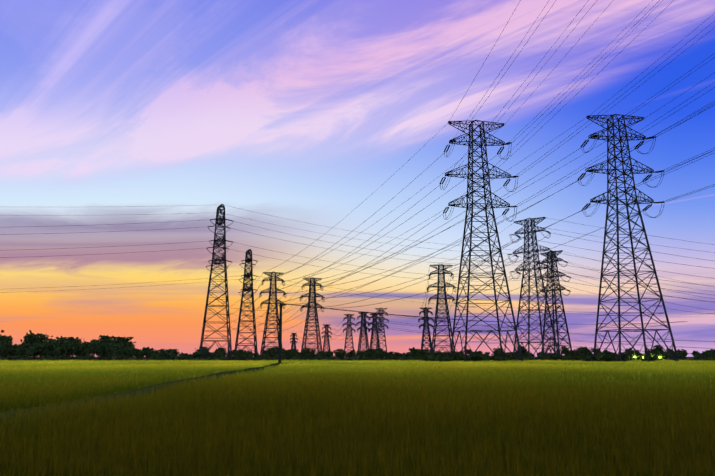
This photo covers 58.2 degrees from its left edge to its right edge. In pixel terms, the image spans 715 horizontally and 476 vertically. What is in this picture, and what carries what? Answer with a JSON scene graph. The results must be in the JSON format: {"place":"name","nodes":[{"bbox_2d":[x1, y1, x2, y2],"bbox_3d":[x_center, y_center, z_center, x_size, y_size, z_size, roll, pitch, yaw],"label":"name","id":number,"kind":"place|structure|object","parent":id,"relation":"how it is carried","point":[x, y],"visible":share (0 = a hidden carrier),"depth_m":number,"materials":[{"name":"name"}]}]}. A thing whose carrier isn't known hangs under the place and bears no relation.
{"place":"outdoors","nodes":[
{"label":"outdoors","id":0,"kind":"place"},
{"bbox_2d":[1,357,708,360],"bbox_3d":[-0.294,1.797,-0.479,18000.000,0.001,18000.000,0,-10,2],"label":"ground","id":1,"kind":"structure","parent":0,"point":[534,359],"depth_m":624.91,"materials":[{"name":"soil"}]},
{"bbox_2d":[199,204,233,359],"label":"pylon","id":2,"kind":"object","parent":1,"relation":"on","point":[222,241],"visible":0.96,"depth_m":234.97,"materials":[{"name":"metal"}]},
{"bbox_2d":[235,249,257,352],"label":"pylon","id":3,"kind":"object","parent":1,"relation":"on","point":[248,275],"visible":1,"depth_m":326.53,"materials":[{"name":"metal"}]},
{"bbox_2d":[259,271,285,354],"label":"pylon","id":4,"kind":"object","parent":1,"relation":"on","point":[268,313],"visible":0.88,"depth_m":413.51,"materials":[{"name":"metal"}]},
{"bbox_2d":[290,333,297,348],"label":"pylon","id":5,"kind":"object","parent":1,"relation":"on","point":[293,341],"visible":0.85,"depth_m":1214.76,"materials":[{"name":"metal"}]},
{"bbox_2d":[300,277,324,352],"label":"pylon","id":6,"kind":"object","parent":1,"relation":"on","point":[313,280],"visible":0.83,"depth_m":443.05,"materials":[{"name":"metal"}]},
{"bbox_2d":[322,324,331,350],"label":"pylon","id":7,"kind":"object","parent":1,"relation":"on","point":[326,327],"visible":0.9,"depth_m":891.68,"materials":[{"name":"metal"}]},
{"bbox_2d":[342,314,355,356],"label":"pylon","id":8,"kind":"object","parent":1,"relation":"on","point":[349,317],"visible":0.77,"depth_m":672.22,"materials":[{"name":"metal"}]},
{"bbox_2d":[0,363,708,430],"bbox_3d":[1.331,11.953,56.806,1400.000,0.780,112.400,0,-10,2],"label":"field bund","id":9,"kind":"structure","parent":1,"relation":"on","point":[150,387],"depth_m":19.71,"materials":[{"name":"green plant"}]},
{"bbox_2d":[276,304,285,362],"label":"utility pole","id":10,"kind":"object","parent":9,"relation":"on","point":[280,338],"visible":0.92,"depth_m":106.92,"materials":[{"name":"black concrete"}]},
{"bbox_2d":[0,359,714,475],"bbox_3d":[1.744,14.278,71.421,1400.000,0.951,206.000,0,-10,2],"label":"rice","id":11,"kind":"object","parent":1,"relation":"on","point":[370,441],"depth_m":9.25,"materials":[{"name":"green plant"}]},
{"bbox_2d":[356,312,370,351],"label":"pylon","id":12,"kind":"object","parent":1,"relation":"on","point":[363,323],"visible":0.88,"depth_m":646.58,"materials":[{"name":"metal"}]},
{"bbox_2d":[368,313,381,348],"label":"pylon","id":13,"kind":"object","parent":1,"relation":"on","point":[372,332],"visible":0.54,"depth_m":663.03,"materials":[{"name":"metal"}]},
{"bbox_2d":[374,308,388,351],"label":"pylon","id":14,"kind":"object","parent":1,"relation":"on","point":[383,325],"visible":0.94,"depth_m":589.07,"materials":[{"name":"metal"}]},
{"bbox_2d":[0,0,714,351],"bbox_3d":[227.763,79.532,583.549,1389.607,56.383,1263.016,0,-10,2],"label":"conductors","id":15,"kind":"structure","parent":14,"relation":"attached to","point":[482,226],"depth_m":246.37,"materials":[{"name":"black"}]},
{"bbox_2d":[418,307,433,351],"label":"pylon","id":16,"kind":"object","parent":1,"relation":"on","point":[427,324],"visible":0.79,"depth_m":714.21,"materials":[{"name":"metal"}]},
{"bbox_2d":[427,264,455,352],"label":"pylon","id":17,"kind":"object","parent":1,"relation":"on","point":[438,282],"visible":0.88,"depth_m":379.09,"materials":[{"name":"metal"}]},
{"bbox_2d":[440,120,522,361],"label":"pylon","id":18,"kind":"object","parent":1,"relation":"on","point":[483,178],"visible":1,"depth_m":153.03,"materials":[{"name":"metal"}]},
{"bbox_2d":[508,217,558,360],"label":"pylon","id":19,"kind":"object","parent":1,"relation":"on","point":[523,269],"visible":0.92,"depth_m":250.99,"materials":[{"name":"metal"}]},
{"bbox_2d":[537,250,571,354],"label":"pylon","id":20,"kind":"object","parent":1,"relation":"on","point":[554,296],"visible":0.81,"depth_m":329.96,"materials":[{"name":"metal"}]},
{"bbox_2d":[578,114,678,361],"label":"pylon","id":21,"kind":"object","parent":1,"relation":"on","point":[626,204],"visible":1,"depth_m":148.87,"materials":[{"name":"metal"}]},
{"bbox_2d":[277,303,684,323],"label":"pole wires","id":22,"kind":"object","parent":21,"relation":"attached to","point":[424,317],"visible":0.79,"depth_m":121.52,"materials":[{"name":"black metal"}]},
{"bbox_2d":[0,330,714,361],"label":"tree","id":23,"kind":"object","parent":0,"point":[119,348],"depth_m":211.13,"materials":[{"name":"green plant"}]},
{"bbox_2d":[0,0,714,356],"label":"sky","id":24,"kind":"structure","parent":0,"point":[297,110],"materials":[{"name":"blue"}]}
]}

